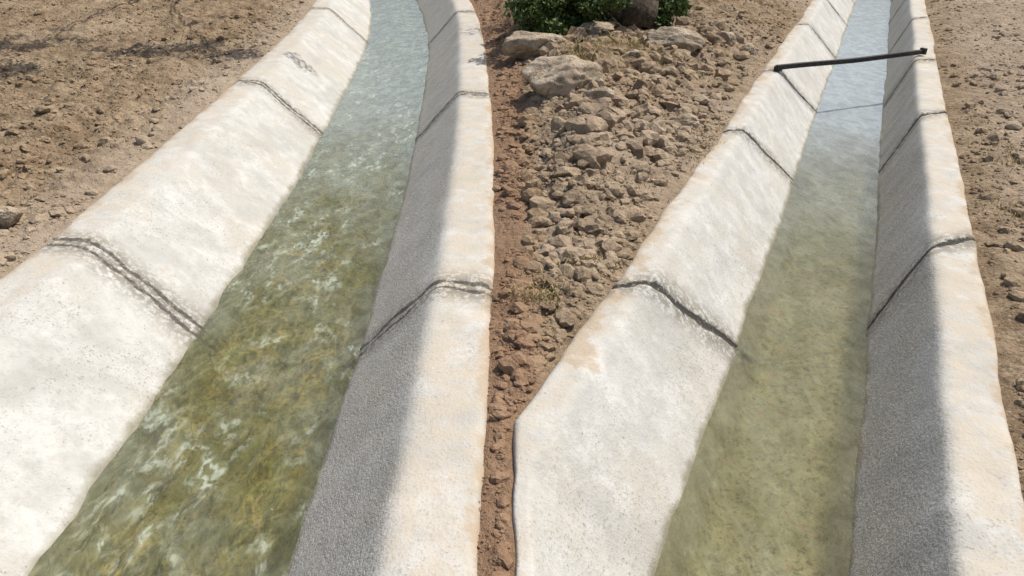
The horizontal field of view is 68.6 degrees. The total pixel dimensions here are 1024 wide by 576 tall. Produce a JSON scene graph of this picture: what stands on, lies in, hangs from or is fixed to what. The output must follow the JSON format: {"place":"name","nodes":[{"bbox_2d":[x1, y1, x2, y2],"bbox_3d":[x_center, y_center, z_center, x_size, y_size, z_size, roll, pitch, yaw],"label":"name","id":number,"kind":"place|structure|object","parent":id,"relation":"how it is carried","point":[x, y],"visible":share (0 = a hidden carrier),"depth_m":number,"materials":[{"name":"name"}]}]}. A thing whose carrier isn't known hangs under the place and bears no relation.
{"place":"outdoors","nodes":[
{"label":"outdoors","id":0,"kind":"place"},
{"bbox_2d":[0,0,1023,575],"bbox_3d":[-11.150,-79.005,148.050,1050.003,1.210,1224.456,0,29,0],"label":"ground","id":1,"kind":"structure","parent":0,"point":[62,36],"depth_m":5.83,"materials":[{"name":"soil"}]},
{"bbox_2d":[0,205,23,227],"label":"boulder","id":2,"kind":"object","parent":1,"relation":"on","point":[10,216],"visible":0.93,"depth_m":3.87,"materials":[{"name":"stone"}]},
{"bbox_2d":[0,0,494,575],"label":"concrete irrigation channel","id":3,"kind":"object","parent":1,"relation":"on","point":[110,302],"visible":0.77,"depth_m":3.49,"materials":[{"name":"grey concrete"}]},
{"bbox_2d":[36,0,428,575],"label":"water","id":4,"kind":"structure","parent":3,"relation":"in","point":[384,75],"depth_m":3.82,"materials":[{"name":"green liquid"}]},
{"bbox_2d":[0,0,1023,575],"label":"soil clods","id":5,"kind":"object","parent":1,"relation":"on","point":[526,332],"visible":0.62,"depth_m":4.23,"materials":[{"name":"brown soil"}]},
{"bbox_2d":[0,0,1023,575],"bbox_3d":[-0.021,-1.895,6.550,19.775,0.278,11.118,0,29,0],"label":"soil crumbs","id":6,"kind":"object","parent":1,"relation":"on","point":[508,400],"visible":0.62,"depth_m":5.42,"materials":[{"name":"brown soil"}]},
{"bbox_2d":[502,30,565,58],"bbox_3d":[0.204,-2.326,7.240,0.605,0.281,0.461,-19,34,-30],"label":"boulder","id":7,"kind":"object","parent":1,"relation":"on","point":[521,44],"visible":0.77,"depth_m":7.08,"materials":[{"name":"stone"}]},
{"bbox_2d":[521,55,603,97],"bbox_3d":[0.411,-1.623,5.897,0.608,0.400,0.534,-8,30,-15],"label":"boulder","id":8,"kind":"object","parent":1,"relation":"on","point":[562,76],"visible":0.74,"depth_m":5.72,"materials":[{"name":"stone"}]},
{"bbox_2d":[579,21,614,31],"bbox_3d":[0.858,-2.647,7.626,0.412,0.104,0.266,0,29,0],"label":"boulder","id":9,"kind":"object","parent":1,"relation":"on","point":[605,26],"visible":0.66,"depth_m":7.58,"materials":[{"name":"stone"}]},
{"bbox_2d":[503,0,692,35],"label":"bush","id":10,"kind":"object","parent":1,"relation":"on","point":[547,16],"visible":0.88,"depth_m":7.55,"materials":[{"name":"green plant"}]},
{"bbox_2d":[586,86,614,99],"bbox_3d":[0.618,-1.362,5.312,0.214,0.140,0.158,0,29,0],"label":"boulder","id":11,"kind":"object","parent":1,"relation":"on","point":[601,91],"visible":0.67,"depth_m":5.24,"materials":[{"name":"stone"}]},
{"bbox_2d":[622,49,640,57],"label":"boulder","id":12,"kind":"object","parent":1,"relation":"on","point":[633,52],"visible":0.24,"depth_m":6.67,"materials":[{"name":"stone"}]},
{"bbox_2d":[503,16,773,328],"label":"spoil heap clods","id":13,"kind":"object","parent":1,"relation":"on","point":[591,151],"visible":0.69,"depth_m":5.04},
{"bbox_2d":[646,26,704,51],"bbox_3d":[1.524,-2.297,7.053,0.556,0.294,0.312,16,33,27],"label":"boulder","id":14,"kind":"object","parent":1,"relation":"on","point":[686,39],"visible":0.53,"depth_m":6.94,"materials":[{"name":"stone"}]},
{"bbox_2d":[674,113,699,129],"bbox_3d":[1.246,-1.190,5.388,0.202,0.131,0.158,0,29,0],"label":"boulder","id":15,"kind":"object","parent":1,"relation":"on","point":[688,119],"visible":0.6,"depth_m":5.33,"materials":[{"name":"stone"}]},
{"bbox_2d":[716,31,735,45],"bbox_3d":[2.166,-2.523,7.629,0.205,0.176,0.167,17,33,28],"label":"boulder","id":16,"kind":"object","parent":1,"relation":"on","point":[729,38],"visible":0.48,"depth_m":7.55,"materials":[{"name":"stone"}]},
{"bbox_2d":[739,43,759,55],"bbox_3d":[2.407,-2.399,7.620,0.201,0.164,0.178,16,33,27],"label":"boulder","id":17,"kind":"object","parent":1,"relation":"on","point":[751,48],"visible":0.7,"depth_m":7.58,"materials":[{"name":"stone"}]},
{"bbox_2d":[512,0,1023,575],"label":"concrete irrigation channel","id":18,"kind":"object","parent":1,"relation":"on","point":[778,356],"visible":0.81,"depth_m":3.22,"materials":[{"name":"grey concrete"}]},
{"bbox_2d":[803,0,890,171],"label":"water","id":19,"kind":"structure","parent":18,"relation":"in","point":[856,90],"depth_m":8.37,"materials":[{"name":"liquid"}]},
{"bbox_2d":[774,47,927,71],"bbox_3d":[3.334,-2.235,7.328,1.877,0.070,0.060,-11,31,-20],"label":"metal bar","id":20,"kind":"object","parent":18,"relation":"on","point":[781,67],"visible":1,"depth_m":7.30,"materials":[{"name":"metal"}]},
{"bbox_2d":[965,73,1023,268],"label":"roadside clods","id":21,"kind":"object","parent":1,"relation":"on","point":[995,136],"visible":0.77,"depth_m":5.38,"materials":[{"name":"brown soil"}]},
{"bbox_2d":[0,4,1023,316],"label":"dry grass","id":22,"kind":"structure","parent":0,"point":[634,44],"depth_m":4.90,"materials":[{"name":"beige plant"}]}
]}

